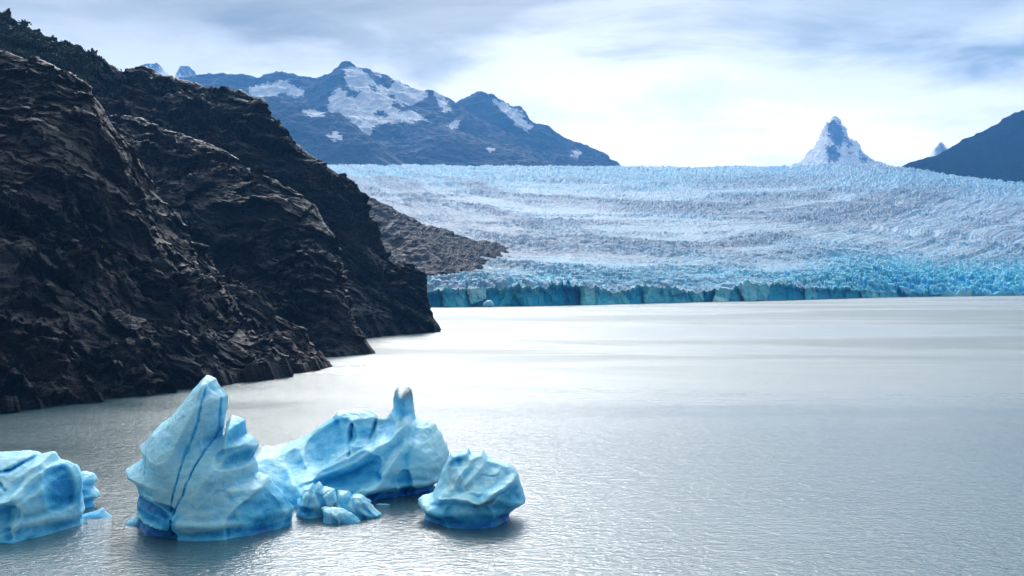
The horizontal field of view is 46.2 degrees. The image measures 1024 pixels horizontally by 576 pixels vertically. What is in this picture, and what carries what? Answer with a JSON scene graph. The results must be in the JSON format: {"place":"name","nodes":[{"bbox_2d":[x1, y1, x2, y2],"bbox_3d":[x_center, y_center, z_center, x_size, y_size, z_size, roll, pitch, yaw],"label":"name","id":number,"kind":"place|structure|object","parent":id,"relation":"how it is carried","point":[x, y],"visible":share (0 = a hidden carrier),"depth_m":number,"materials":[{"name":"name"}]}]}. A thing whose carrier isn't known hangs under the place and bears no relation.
{"place":"outdoors","nodes":[
{"label":"outdoors","id":0,"kind":"place"},
{"bbox_2d":[0,50,332,413],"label":"rock cliff","id":1,"kind":"structure","parent":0,"point":[114,283],"depth_m":427.83,"materials":[{"name":"black stone"}]},
{"bbox_2d":[140,63,195,77],"bbox_3d":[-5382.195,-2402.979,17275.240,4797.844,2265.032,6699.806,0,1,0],"label":"snow peak","id":2,"kind":"structure","parent":0,"point":[184,71],"depth_m":18811.67,"materials":[{"name":"white snow"}]},
{"bbox_2d":[0,19,441,337],"bbox_3d":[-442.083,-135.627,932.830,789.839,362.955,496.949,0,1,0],"label":"rock cliff","id":3,"kind":"structure","parent":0,"point":[389,298],"depth_m":815.14,"materials":[{"name":"black stone"}]},
{"bbox_2d":[3,8,10,15],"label":"tree","id":4,"kind":"object","parent":3,"relation":"on","point":[7,11],"visible":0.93,"depth_m":898.05,"materials":[{"name":"green plant"}]},
{"bbox_2d":[18,19,31,25],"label":"tree","id":5,"kind":"object","parent":3,"relation":"on","point":[24,22],"visible":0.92,"depth_m":892.08,"materials":[{"name":"green plant"}]},
{"bbox_2d":[0,12,121,103],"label":"scrub","id":6,"kind":"object","parent":3,"relation":"on","point":[61,49],"visible":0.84,"depth_m":859.51,"materials":[{"name":"green plant"}]},
{"bbox_2d":[105,111,374,356],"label":"rock cliff","id":7,"kind":"structure","parent":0,"point":[275,242],"depth_m":645.04,"materials":[{"name":"black stone"}]},
{"bbox_2d":[254,96,405,165],"bbox_3d":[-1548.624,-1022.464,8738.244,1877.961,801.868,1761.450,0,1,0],"label":"foothill","id":8,"kind":"structure","parent":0,"point":[329,138],"depth_m":8352.42,"materials":[{"name":"blue stone"}]},
{"bbox_2d":[178,61,558,165],"bbox_3d":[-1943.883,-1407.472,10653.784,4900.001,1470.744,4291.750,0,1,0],"label":"mountain","id":9,"kind":"structure","parent":0,"point":[376,106],"depth_m":10559.78,"materials":[{"name":"white snow"}]},
{"bbox_2d":[367,198,508,281],"bbox_3d":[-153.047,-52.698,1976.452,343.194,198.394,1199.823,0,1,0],"label":"rock spur","id":10,"kind":"structure","parent":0,"point":[430,250],"depth_m":1739.47,"materials":[{"name":"grey stone"}]},
{"bbox_2d":[380,120,556,166],"bbox_3d":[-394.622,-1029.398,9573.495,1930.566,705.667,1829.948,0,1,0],"label":"foothill","id":11,"kind":"structure","parent":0,"point":[434,143],"depth_m":9251.26,"materials":[{"name":"blue stone"}]},
{"bbox_2d":[0,296,1023,575],"bbox_3d":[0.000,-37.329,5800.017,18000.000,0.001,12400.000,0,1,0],"label":"lake water","id":12,"kind":"structure","parent":0,"point":[858,436],"depth_m":284.89,"materials":[{"name":"grey liquid"}]},
{"bbox_2d":[0,450,84,542],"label":"iceberg","id":13,"kind":"object","parent":12,"relation":"on","point":[41,494],"visible":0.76,"depth_m":184.41,"materials":[{"name":"blue ice"}]},
{"bbox_2d":[81,471,99,507],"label":"iceberg","id":14,"kind":"object","parent":12,"relation":"on","point":[90,491],"visible":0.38,"depth_m":204.22,"materials":[{"name":"blue ice"}]},
{"bbox_2d":[82,508,110,518],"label":"ice floe","id":15,"kind":"object","parent":12,"relation":"on","point":[100,513],"visible":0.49,"depth_m":195.62,"materials":[{"name":"blue ice"}]},
{"bbox_2d":[126,515,140,525],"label":"ice floe","id":16,"kind":"object","parent":12,"relation":"on","point":[135,521],"visible":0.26,"depth_m":189.54,"materials":[{"name":"blue ice"}]},
{"bbox_2d":[125,375,293,540],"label":"iceberg","id":17,"kind":"object","parent":12,"relation":"on","point":[194,474],"visible":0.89,"depth_m":182.70,"materials":[{"name":"blue ice"}]},
{"bbox_2d":[296,482,336,518],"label":"ice chunk","id":18,"kind":"object","parent":12,"relation":"on","point":[313,499],"visible":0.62,"depth_m":195.48,"materials":[{"name":"blue ice"}]},
{"bbox_2d":[321,506,359,523],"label":"ice chunk","id":19,"kind":"object","parent":12,"relation":"on","point":[334,515],"visible":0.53,"depth_m":191.11,"materials":[{"name":"blue ice"}]},
{"bbox_2d":[255,386,448,506],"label":"iceberg","id":20,"kind":"object","parent":12,"relation":"on","point":[400,449],"visible":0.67,"depth_m":213.52,"materials":[{"name":"blue ice"}]},
{"bbox_2d":[334,490,380,518],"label":"ice chunk","id":21,"kind":"object","parent":12,"relation":"on","point":[360,506],"visible":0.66,"depth_m":194.88,"materials":[{"name":"blue ice"}]},
{"bbox_2d":[418,448,524,528],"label":"iceberg","id":22,"kind":"object","parent":12,"relation":"on","point":[479,489],"visible":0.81,"depth_m":189.78,"materials":[{"name":"blue ice"}]},
{"bbox_2d":[483,300,493,306],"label":"ice lump","id":23,"kind":"object","parent":12,"relation":"on","point":[488,303],"visible":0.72,"depth_m":1368.81,"materials":[{"name":"blue ice"}]},
{"bbox_2d":[0,0,1023,167],"label":"sky","id":24,"kind":"structure","parent":0,"point":[678,83],"materials":[{"name":"white"}]},
{"bbox_2d":[456,91,619,166],"bbox_3d":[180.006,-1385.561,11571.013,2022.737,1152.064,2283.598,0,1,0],"label":"mountain","id":25,"kind":"structure","parent":0,"point":[549,143],"depth_m":11521.51,"materials":[{"name":"blue stone"}]},
{"bbox_2d":[327,163,1023,306],"bbox_3d":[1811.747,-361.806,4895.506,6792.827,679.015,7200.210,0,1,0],"label":"glacier","id":26,"kind":"object","parent":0,"point":[592,235],"visible":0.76,"depth_m":3295.64,"materials":[{"name":"blue ice"}]},
{"bbox_2d":[792,116,889,165],"bbox_3d":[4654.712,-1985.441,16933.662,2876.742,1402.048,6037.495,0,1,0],"label":"snow peak","id":27,"kind":"structure","parent":0,"point":[835,144],"depth_m":16867.93,"materials":[{"name":"white snow"}]},
{"bbox_2d":[928,142,947,156],"bbox_3d":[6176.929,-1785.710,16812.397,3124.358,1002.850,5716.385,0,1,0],"label":"snow peak","id":28,"kind":"structure","parent":0,"point":[940,147],"depth_m":18253.29,"materials":[{"name":"white snow"}]},
{"bbox_2d":[901,110,1023,182],"bbox_3d":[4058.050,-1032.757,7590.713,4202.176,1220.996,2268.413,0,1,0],"label":"hill","id":29,"kind":"structure","parent":0,"point":[996,152],"depth_m":7205.44,"materials":[{"name":"blue stone"}]}
]}

